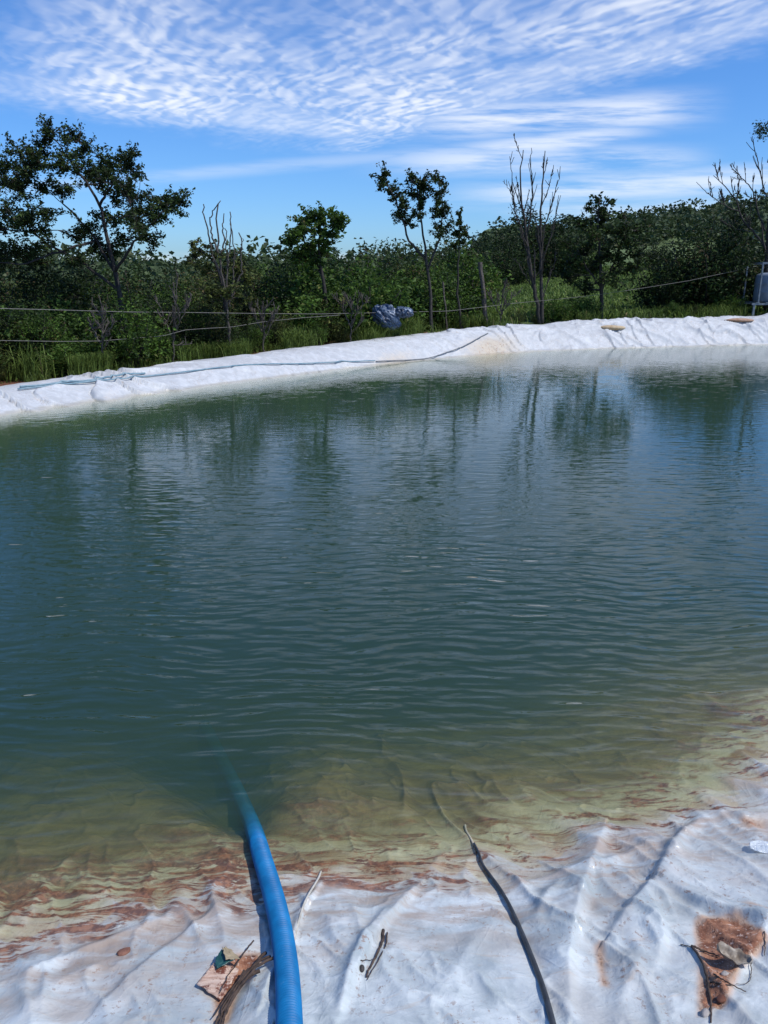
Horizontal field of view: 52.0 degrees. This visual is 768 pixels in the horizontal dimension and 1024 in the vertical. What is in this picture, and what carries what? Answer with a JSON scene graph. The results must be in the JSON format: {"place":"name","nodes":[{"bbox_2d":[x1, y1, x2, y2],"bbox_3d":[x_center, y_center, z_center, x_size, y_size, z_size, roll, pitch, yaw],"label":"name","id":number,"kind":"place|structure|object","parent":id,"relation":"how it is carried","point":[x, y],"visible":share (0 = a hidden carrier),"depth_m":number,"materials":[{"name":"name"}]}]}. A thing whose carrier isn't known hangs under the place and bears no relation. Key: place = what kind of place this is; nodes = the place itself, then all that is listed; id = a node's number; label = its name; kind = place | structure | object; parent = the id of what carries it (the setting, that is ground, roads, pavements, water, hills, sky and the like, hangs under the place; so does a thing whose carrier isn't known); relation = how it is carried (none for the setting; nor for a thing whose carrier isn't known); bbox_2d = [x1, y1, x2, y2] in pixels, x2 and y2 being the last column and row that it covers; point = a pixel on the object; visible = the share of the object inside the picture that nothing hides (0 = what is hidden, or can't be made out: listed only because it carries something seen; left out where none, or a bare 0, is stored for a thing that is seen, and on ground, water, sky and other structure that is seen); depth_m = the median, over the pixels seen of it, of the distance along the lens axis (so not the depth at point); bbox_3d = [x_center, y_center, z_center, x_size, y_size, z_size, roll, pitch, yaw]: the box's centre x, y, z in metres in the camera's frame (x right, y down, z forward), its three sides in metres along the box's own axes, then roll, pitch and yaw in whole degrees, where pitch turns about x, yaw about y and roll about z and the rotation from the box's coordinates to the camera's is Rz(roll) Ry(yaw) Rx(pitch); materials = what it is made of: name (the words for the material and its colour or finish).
{"place":"outdoors","nodes":[
{"label":"outdoors","id":0,"kind":"place"},
{"bbox_2d":[0,210,767,385],"bbox_3d":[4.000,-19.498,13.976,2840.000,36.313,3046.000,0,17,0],"label":"ground","id":1,"kind":"structure","parent":0,"point":[4,383],"depth_m":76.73,"materials":[{"name":"green plant"}]},
{"bbox_2d":[0,332,25,380],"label":"bush","id":2,"kind":"object","parent":1,"relation":"on","point":[3,378],"visible":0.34,"depth_m":12.71,"materials":[{"name":"green plant"}]},
{"bbox_2d":[1,270,44,304],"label":"bush","id":3,"kind":"object","parent":1,"relation":"on","point":[8,287],"visible":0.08,"depth_m":18.21,"materials":[{"name":"green plant"}]},
{"bbox_2d":[0,268,57,324],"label":"bush","id":4,"kind":"object","parent":1,"relation":"on","point":[15,286],"visible":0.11,"depth_m":15.43,"materials":[{"name":"green plant"}]},
{"bbox_2d":[0,294,59,376],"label":"bush","id":5,"kind":"object","parent":1,"relation":"on","point":[19,331],"visible":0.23,"depth_m":13.04,"materials":[{"name":"green plant"}]},
{"bbox_2d":[0,299,60,369],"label":"bush","id":6,"kind":"object","parent":1,"relation":"on","point":[12,322],"visible":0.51,"depth_m":12.70,"materials":[{"name":"green plant"}]},
{"bbox_2d":[0,302,73,372],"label":"bush","id":7,"kind":"object","parent":1,"relation":"on","point":[30,311],"visible":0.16,"depth_m":13.00,"materials":[{"name":"green plant"}]},
{"bbox_2d":[6,301,78,375],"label":"bush","id":8,"kind":"object","parent":1,"relation":"on","point":[45,324],"visible":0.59,"depth_m":12.79,"materials":[{"name":"green plant"}]},
{"bbox_2d":[0,254,112,329],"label":"bush","id":9,"kind":"object","parent":1,"relation":"on","point":[57,291],"visible":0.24,"depth_m":15.34,"materials":[{"name":"green plant"}]},
{"bbox_2d":[11,295,106,344],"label":"bush","id":10,"kind":"object","parent":1,"relation":"on","point":[65,315],"visible":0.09,"depth_m":14.21,"materials":[{"name":"green plant"}]},
{"bbox_2d":[24,328,100,376],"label":"plant","id":11,"kind":"object","parent":1,"relation":"on","point":[59,357],"visible":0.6,"depth_m":12.85,"materials":[{"name":"green plant"}]},
{"bbox_2d":[13,261,123,327],"bbox_3d":[-6.712,-4.252,16.546,2.594,2.003,2.655,8,18,24],"label":"bush","id":12,"kind":"object","parent":1,"relation":"on","point":[84,283],"visible":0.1,"depth_m":16.17,"materials":[{"name":"green plant"}]},
{"bbox_2d":[65,313,126,357],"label":"bush","id":13,"kind":"object","parent":1,"relation":"on","point":[76,333],"visible":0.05,"depth_m":13.93,"materials":[{"name":"green plant"}]},
{"bbox_2d":[0,113,195,357],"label":"spreading tree","id":14,"kind":"object","parent":1,"relation":"on","point":[130,217],"visible":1,"depth_m":14.14,"materials":[{"name":"green plant"}]},
{"bbox_2d":[87,294,116,353],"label":"dry shrub","id":15,"kind":"object","parent":1,"relation":"on","point":[100,326],"visible":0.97,"depth_m":12.89,"materials":[{"name":"brown plant"}]},
{"bbox_2d":[54,267,154,317],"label":"bush","id":16,"kind":"object","parent":1,"relation":"on","point":[112,296],"visible":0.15,"depth_m":16.47,"materials":[{"name":"green plant"}]},
{"bbox_2d":[68,296,176,369],"bbox_3d":[-4.549,-3.094,13.638,1.790,1.232,1.703,10,20,31],"label":"bush","id":17,"kind":"object","parent":1,"relation":"on","point":[120,348],"visible":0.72,"depth_m":13.57,"materials":[{"name":"green plant"}]},
{"bbox_2d":[68,283,181,360],"bbox_3d":[-5.009,-3.633,15.168,2.025,1.500,2.008,7,18,22],"label":"bush","id":18,"kind":"object","parent":1,"relation":"on","point":[104,302],"visible":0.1,"depth_m":14.85,"materials":[{"name":"green plant"}]},
{"bbox_2d":[83,258,194,314],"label":"bush","id":19,"kind":"object","parent":1,"relation":"on","point":[145,290],"visible":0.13,"depth_m":19.47,"materials":[{"name":"green plant"}]},
{"bbox_2d":[119,304,205,360],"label":"bush","id":20,"kind":"object","parent":1,"relation":"on","point":[180,334],"visible":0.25,"depth_m":15.03,"materials":[{"name":"green plant"}]},
{"bbox_2d":[146,330,186,363],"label":"plant","id":21,"kind":"object","parent":1,"relation":"on","point":[170,352],"visible":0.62,"depth_m":14.41,"materials":[{"name":"green plant"}]},
{"bbox_2d":[124,291,214,358],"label":"bush","id":22,"kind":"object","parent":1,"relation":"on","point":[168,305],"visible":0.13,"depth_m":15.11,"materials":[{"name":"green plant"}]},
{"bbox_2d":[133,273,207,319],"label":"bush","id":23,"kind":"object","parent":1,"relation":"on","point":[179,293],"visible":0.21,"depth_m":16.95,"materials":[{"name":"green plant"}]},
{"bbox_2d":[154,268,191,361],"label":"dry shrub","id":24,"kind":"object","parent":1,"relation":"on","point":[188,301],"visible":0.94,"depth_m":13.96,"materials":[{"name":"brown plant"}]},
{"bbox_2d":[149,269,219,315],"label":"bush","id":25,"kind":"object","parent":1,"relation":"on","point":[192,277],"visible":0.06,"depth_m":19.86,"materials":[{"name":"green plant"}]},
{"bbox_2d":[177,300,221,356],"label":"bush","id":26,"kind":"object","parent":1,"relation":"on","point":[192,317],"visible":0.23,"depth_m":15.28,"materials":[{"name":"green plant"}]},
{"bbox_2d":[181,297,245,337],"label":"bush","id":27,"kind":"object","parent":1,"relation":"on","point":[213,306],"visible":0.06,"depth_m":15.99,"materials":[{"name":"green plant"}]},
{"bbox_2d":[169,267,260,328],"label":"bush","id":28,"kind":"object","parent":1,"relation":"on","point":[201,280],"visible":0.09,"depth_m":17.97,"materials":[{"name":"green plant"}]},
{"bbox_2d":[181,300,256,349],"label":"bush","id":29,"kind":"object","parent":1,"relation":"on","point":[221,338],"visible":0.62,"depth_m":15.05,"materials":[{"name":"green plant"}]},
{"bbox_2d":[178,237,262,337],"bbox_3d":[-3.189,-4.119,15.164,1.740,2.238,1.709,0,17,0],"label":"leafy tree","id":30,"kind":"object","parent":1,"relation":"on","point":[221,290],"visible":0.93,"depth_m":14.98,"materials":[{"name":"green plant"}]},
{"bbox_2d":[202,200,243,341],"bbox_3d":[-2.944,-4.297,14.685,0.744,2.820,0.090,0,17,0],"label":"bare tree","id":31,"kind":"object","parent":1,"relation":"on","point":[221,274],"visible":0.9,"depth_m":14.53,"materials":[{"name":"brown plant"}]},
{"bbox_2d":[231,328,261,352],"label":"plant","id":32,"kind":"object","parent":1,"relation":"on","point":[252,337],"visible":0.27,"depth_m":15.70,"materials":[{"name":"green plant"}]},
{"bbox_2d":[218,289,286,334],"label":"bush","id":33,"kind":"object","parent":1,"relation":"on","point":[260,301],"visible":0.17,"depth_m":17.13,"materials":[{"name":"green plant"}]},
{"bbox_2d":[245,322,273,351],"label":"plant","id":34,"kind":"object","parent":1,"relation":"on","point":[258,334],"visible":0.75,"depth_m":15.90,"materials":[{"name":"green plant"}]},
{"bbox_2d":[198,248,327,338],"bbox_3d":[-2.820,-4.840,17.800,2.733,2.110,2.797,-9,19,-27],"label":"bush","id":35,"kind":"object","parent":1,"relation":"on","point":[244,307],"visible":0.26,"depth_m":17.36,"materials":[{"name":"green plant"}]},
{"bbox_2d":[248,296,279,351],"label":"dry shrub","id":36,"kind":"object","parent":1,"relation":"on","point":[263,309],"visible":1,"depth_m":15.39,"materials":[{"name":"brown plant"}]},
{"bbox_2d":[242,312,286,349],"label":"bush","id":37,"kind":"object","parent":1,"relation":"on","point":[271,327],"visible":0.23,"depth_m":16.49,"materials":[{"name":"green plant"}]},
{"bbox_2d":[247,311,294,348],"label":"bush","id":38,"kind":"object","parent":1,"relation":"on","point":[277,326],"visible":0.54,"depth_m":16.33,"materials":[{"name":"green plant"}]},
{"bbox_2d":[254,257,319,316],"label":"bush","id":39,"kind":"object","parent":1,"relation":"on","point":[291,280],"visible":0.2,"depth_m":18.55,"materials":[{"name":"green plant"}]},
{"bbox_2d":[245,245,340,305],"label":"bush","id":40,"kind":"object","parent":1,"relation":"on","point":[288,257],"visible":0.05,"depth_m":21.40,"materials":[{"name":"green plant"}]},
{"bbox_2d":[246,277,345,342],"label":"bush","id":41,"kind":"object","parent":1,"relation":"on","point":[304,311],"visible":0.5,"depth_m":16.99,"materials":[{"name":"green plant"}]},
{"bbox_2d":[244,246,349,292],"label":"bush","id":42,"kind":"object","parent":1,"relation":"on","point":[291,264],"visible":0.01,"depth_m":25.85,"materials":[{"name":"green plant"}]},
{"bbox_2d":[260,263,354,309],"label":"bush","id":43,"kind":"object","parent":1,"relation":"on","point":[307,268],"visible":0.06,"depth_m":19.06,"materials":[{"name":"green plant"}]},
{"bbox_2d":[252,247,365,315],"bbox_3d":[-1.898,-5.480,19.671,3.061,2.216,3.219,-2,17,-6],"label":"bush","id":44,"kind":"object","parent":1,"relation":"on","point":[327,271],"visible":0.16,"depth_m":19.12,"materials":[{"name":"green plant"}]},
{"bbox_2d":[280,201,351,341],"bbox_3d":[-1.490,-5.154,17.110,1.460,3.029,1.393,-4,17,-14],"label":"leafy tree","id":45,"kind":"object","parent":1,"relation":"on","point":[308,252],"visible":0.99,"depth_m":16.84,"materials":[{"name":"green plant"}]},
{"bbox_2d":[289,291,347,343],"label":"bush","id":46,"kind":"object","parent":1,"relation":"on","point":[331,329],"visible":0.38,"depth_m":17.09,"materials":[{"name":"green plant"}]},
{"bbox_2d":[308,321,329,345],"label":"plant","id":47,"kind":"object","parent":1,"relation":"on","point":[317,328],"visible":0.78,"depth_m":16.45,"materials":[{"name":"green plant"}]},
{"bbox_2d":[332,324,349,342],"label":"plant","id":48,"kind":"object","parent":1,"relation":"on","point":[342,339],"visible":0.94,"depth_m":17.02,"materials":[{"name":"green plant"}]},
{"bbox_2d":[331,290,369,341],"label":"dry shrub","id":49,"kind":"object","parent":1,"relation":"on","point":[350,304],"visible":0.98,"depth_m":16.70,"materials":[{"name":"brown plant"}]},
{"bbox_2d":[306,262,425,337],"bbox_3d":[-0.301,-4.780,17.938,2.568,1.716,3.132,16,23,42],"label":"bush","id":50,"kind":"object","parent":1,"relation":"on","point":[366,309],"visible":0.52,"depth_m":17.52,"materials":[{"name":"green plant"}]},
{"bbox_2d":[326,254,424,328],"bbox_3d":[-0.384,-5.614,20.198,2.864,1.972,2.724,12,21,35],"label":"bush","id":51,"kind":"object","parent":1,"relation":"on","point":[373,267],"visible":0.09,"depth_m":19.94,"materials":[{"name":"green plant"}]},
{"bbox_2d":[0,262,755,341],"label":"wire fence","id":52,"kind":"object","parent":1,"relation":"on","point":[484,303],"visible":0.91,"depth_m":19.28,"materials":[{"name":"grey metal"}]},
{"bbox_2d":[0,313,767,1023],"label":"pond liner","id":53,"kind":"object","parent":1,"relation":"on","point":[390,643],"visible":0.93,"depth_m":4.32,"materials":[{"name":"plastic"}]},
{"bbox_2d":[20,372,144,387],"bbox_3d":[-4.446,-2.005,11.838,0.138,0.082,2.045,14,21,38],"label":"water pipe","id":54,"kind":"object","parent":53,"relation":"on","point":[67,381],"visible":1,"depth_m":11.72,"materials":[{"name":"grey plastic"}]},
{"bbox_2d":[17,360,374,389],"bbox_3d":[-2.724,-2.436,13.600,0.227,0.200,7.194,15,22,41],"label":"water pipe","id":55,"kind":"object","parent":53,"relation":"on","point":[187,371],"visible":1,"depth_m":13.04,"materials":[{"name":"grey plastic"}]},
{"bbox_2d":[196,946,239,1000],"bbox_3d":[-0.400,1.136,1.942,0.085,0.027,0.127,8,18,24],"label":"torn carton","id":56,"kind":"object","parent":53,"relation":"on","point":[212,980],"visible":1,"depth_m":1.94,"materials":[{"name":"cardboard"}]},
{"bbox_2d":[221,969,259,1023],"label":"twig","id":57,"kind":"object","parent":53,"relation":"on","point":[257,971],"visible":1,"depth_m":1.87,"materials":[{"name":"wood"}]},
{"bbox_2d":[219,955,270,1023],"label":"twig","id":58,"kind":"object","parent":53,"relation":"on","point":[258,962],"visible":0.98,"depth_m":1.93,"materials":[{"name":"wood"}]},
{"bbox_2d":[217,956,273,1021],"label":"twig","id":59,"kind":"object","parent":53,"relation":"on","point":[253,970],"visible":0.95,"depth_m":1.91,"materials":[{"name":"brown wood"}]},
{"bbox_2d":[199,720,302,1023],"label":"suction hose","id":60,"kind":"object","parent":53,"relation":"on","point":[288,998],"visible":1,"depth_m":2.21,"materials":[{"name":"blue plastic"}]},
{"bbox_2d":[272,871,321,1023],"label":"cord","id":61,"kind":"object","parent":53,"relation":"on","point":[303,905],"visible":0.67,"depth_m":2.22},
{"bbox_2d":[366,929,384,977],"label":"twig","id":62,"kind":"object","parent":53,"relation":"on","point":[381,943],"visible":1,"depth_m":2.00,"materials":[{"name":"wood"}]},
{"bbox_2d":[473,842,555,1023],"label":"drip pipe","id":63,"kind":"object","parent":53,"relation":"on","point":[548,1006],"visible":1,"depth_m":2.00,"materials":[{"name":"black plastic"}]},
{"bbox_2d":[691,945,711,1022],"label":"twig","id":64,"kind":"object","parent":53,"relation":"on","point":[703,964],"visible":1,"depth_m":1.86,"materials":[{"name":"brown wood"}]},
{"bbox_2d":[716,941,752,964],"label":"dry leaf","id":65,"kind":"object","parent":53,"relation":"on","point":[737,956],"visible":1,"depth_m":1.90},
{"bbox_2d":[749,840,767,853],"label":"plastic wrapper","id":66,"kind":"object","parent":53,"relation":"on","point":[761,846],"visible":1,"depth_m":2.40,"materials":[{"name":"white plastic"}]},
{"bbox_2d":[0,189,767,298],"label":"distant wood","id":67,"kind":"object","parent":1,"relation":"on","point":[666,222],"visible":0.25,"depth_m":110.37,"materials":[{"name":"green plant"}]},
{"bbox_2d":[371,304,401,329],"bbox_3d":[0.050,-4.320,17.478,0.681,0.583,0.532,0,17,0],"label":"plastic bundle","id":68,"kind":"object","parent":1,"relation":"on","point":[386,315],"visible":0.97,"depth_m":17.30,"materials":[{"name":"blue plastic"}]},
{"bbox_2d":[344,237,439,291],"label":"bush","id":69,"kind":"object","parent":1,"relation":"on","point":[365,248],"visible":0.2,"depth_m":26.86,"materials":[{"name":"green plant"}]},
{"bbox_2d":[395,306,413,317],"bbox_3d":[0.440,-4.424,17.444,0.444,0.271,0.479,0,17,0],"label":"plastic sheet","id":70,"kind":"object","parent":1,"relation":"on","point":[403,312],"visible":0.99,"depth_m":17.29,"materials":[{"name":"blue plastic"}]},
{"bbox_2d":[374,260,444,298],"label":"bush","id":71,"kind":"object","parent":1,"relation":"on","point":[409,274],"visible":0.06,"depth_m":21.00,"materials":[{"name":"green plant"}]},
{"bbox_2d":[369,160,458,332],"bbox_3d":[0.683,-5.854,17.995,1.996,4.023,1.019,4,17,12],"label":"slender tree","id":72,"kind":"object","parent":1,"relation":"on","point":[423,186],"visible":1,"depth_m":17.66,"materials":[{"name":"green plant"}]},
{"bbox_2d":[383,276,457,331],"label":"bush","id":73,"kind":"object","parent":1,"relation":"on","point":[426,307],"visible":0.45,"depth_m":19.57,"materials":[{"name":"green plant"}]},
{"bbox_2d":[373,253,468,305],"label":"bush","id":74,"kind":"object","parent":1,"relation":"on","point":[433,275],"visible":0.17,"depth_m":20.58,"materials":[{"name":"green plant"}]},
{"bbox_2d":[398,247,476,282],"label":"bush","id":75,"kind":"object","parent":1,"relation":"on","point":[435,261],"visible":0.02,"depth_m":27.71,"materials":[{"name":"green plant"}]},
{"bbox_2d":[409,270,483,329],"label":"bush","id":76,"kind":"object","parent":1,"relation":"on","point":[453,292],"visible":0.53,"depth_m":19.97,"materials":[{"name":"green plant"}]},
{"bbox_2d":[419,230,497,273],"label":"bush","id":77,"kind":"object","parent":1,"relation":"on","point":[447,249],"visible":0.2,"depth_m":56.44,"materials":[{"name":"green plant"}]},
{"bbox_2d":[448,206,471,328],"bbox_3d":[1.842,-5.727,19.061,0.595,3.092,0.441,-12,21,-36],"label":"slender tree","id":78,"kind":"object","parent":1,"relation":"on","point":[458,241],"visible":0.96,"depth_m":18.86,"materials":[{"name":"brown plant"}]},
{"bbox_2d":[413,240,514,314],"bbox_3d":[2.355,-6.769,23.074,3.315,2.282,3.153,-13,21,-38],"label":"bush","id":79,"kind":"object","parent":1,"relation":"on","point":[474,284],"visible":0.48,"depth_m":22.37,"materials":[{"name":"green plant"}]},
{"bbox_2d":[487,278,521,324],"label":"dry shrub","id":80,"kind":"object","parent":1,"relation":"on","point":[497,300],"visible":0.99,"depth_m":19.73,"materials":[{"name":"brown plant"}]},
{"bbox_2d":[475,234,539,287],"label":"bush","id":81,"kind":"object","parent":1,"relation":"on","point":[518,275],"visible":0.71,"depth_m":49.37,"materials":[{"name":"green plant"}]},
{"bbox_2d":[503,133,560,323],"bbox_3d":[3.725,-7.040,20.005,1.502,4.730,0.701,0,17,0],"label":"bare tree","id":82,"kind":"object","parent":1,"relation":"on","point":[540,312],"visible":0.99,"depth_m":20.03,"materials":[{"name":"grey plant"}]},
{"bbox_2d":[479,202,586,277],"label":"bush","id":83,"kind":"object","parent":1,"relation":"on","point":[527,221],"visible":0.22,"depth_m":57.48,"materials":[{"name":"green plant"}]},
{"bbox_2d":[502,214,593,277],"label":"bush","id":84,"kind":"object","parent":1,"relation":"on","point":[551,263],"visible":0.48,"depth_m":56.72,"materials":[{"name":"green plant"}]},
{"bbox_2d":[535,296,581,322],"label":"plant","id":85,"kind":"object","parent":1,"relation":"on","point":[561,310],"visible":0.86,"depth_m":20.84,"materials":[{"name":"green plant"}]},
{"bbox_2d":[564,294,602,320],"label":"plant","id":86,"kind":"object","parent":1,"relation":"on","point":[580,305],"visible":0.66,"depth_m":21.34,"materials":[{"name":"green plant"}]},
{"bbox_2d":[563,240,610,274],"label":"bush","id":87,"kind":"object","parent":1,"relation":"on","point":[592,255],"visible":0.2,"depth_m":56.82,"materials":[{"name":"green plant"}]},
{"bbox_2d":[551,191,654,318],"bbox_3d":[5.892,-6.504,21.099,3.022,3.984,2.263,0,17,0],"label":"leafy tree","id":88,"kind":"object","parent":1,"relation":"on","point":[600,218],"visible":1,"depth_m":20.74,"materials":[{"name":"green plant"}]},
{"bbox_2d":[632,235,674,267],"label":"bush","id":89,"kind":"object","parent":1,"relation":"on","point":[656,248],"visible":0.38,"depth_m":62.33,"materials":[{"name":"green plant"}]},
{"bbox_2d":[650,278,692,309],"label":"bush","id":90,"kind":"object","parent":1,"relation":"on","point":[663,302],"visible":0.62,"depth_m":23.00,"materials":[{"name":"green plant"}]},
{"bbox_2d":[661,300,682,317],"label":"plant","id":91,"kind":"object","parent":1,"relation":"on","point":[672,307],"visible":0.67,"depth_m":22.02,"materials":[{"name":"green plant"}]},
{"bbox_2d":[624,240,724,308],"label":"bush","id":92,"kind":"object","parent":1,"relation":"on","point":[651,291],"visible":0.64,"depth_m":23.32,"materials":[{"name":"green plant"}]},
{"bbox_2d":[644,196,767,308],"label":"bush","id":93,"kind":"object","parent":1,"relation":"on","point":[713,289],"visible":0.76,"depth_m":22.60,"materials":[{"name":"green plant"}]},
{"bbox_2d":[660,235,756,298],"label":"bush","id":94,"kind":"object","parent":1,"relation":"on","point":[684,244],"visible":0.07,"depth_m":23.93,"materials":[{"name":"green plant"}]},
{"bbox_2d":[668,238,763,305],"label":"bush","id":95,"kind":"object","parent":1,"relation":"on","point":[733,271],"visible":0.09,"depth_m":23.29,"materials":[{"name":"green plant"}]},
{"bbox_2d":[676,233,761,301],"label":"bush","id":96,"kind":"object","parent":1,"relation":"on","point":[720,260],"visible":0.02,"depth_m":23.68,"materials":[{"name":"green plant"}]},
{"bbox_2d":[712,293,750,312],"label":"plant","id":97,"kind":"object","parent":1,"relation":"on","point":[735,301],"visible":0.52,"depth_m":22.13,"materials":[{"name":"green plant"}]},
{"bbox_2d":[696,119,767,311],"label":"bare tree","id":98,"kind":"object","parent":1,"relation":"on","point":[739,177],"visible":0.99,"depth_m":21.78,"materials":[{"name":"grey plant"}]},
{"bbox_2d":[706,217,763,248],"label":"bush","id":99,"kind":"object","parent":1,"relation":"on","point":[731,236],"visible":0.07,"depth_m":56.20,"materials":[{"name":"green plant"}]},
{"bbox_2d":[736,262,767,315],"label":"tank stand","id":100,"kind":"object","parent":1,"relation":"on","point":[758,299],"visible":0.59,"depth_m":21.65,"materials":[{"name":"metal"}]},
{"bbox_2d":[753,273,767,301],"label":"water tank","id":101,"kind":"object","parent":100,"relation":"on","point":[764,293],"visible":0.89,"depth_m":21.79,"materials":[{"name":"blue plastic"}]},
{"bbox_2d":[0,0,767,262],"label":"sky","id":102,"kind":"structure","parent":0,"point":[264,108],"materials":[{"name":"blue"}]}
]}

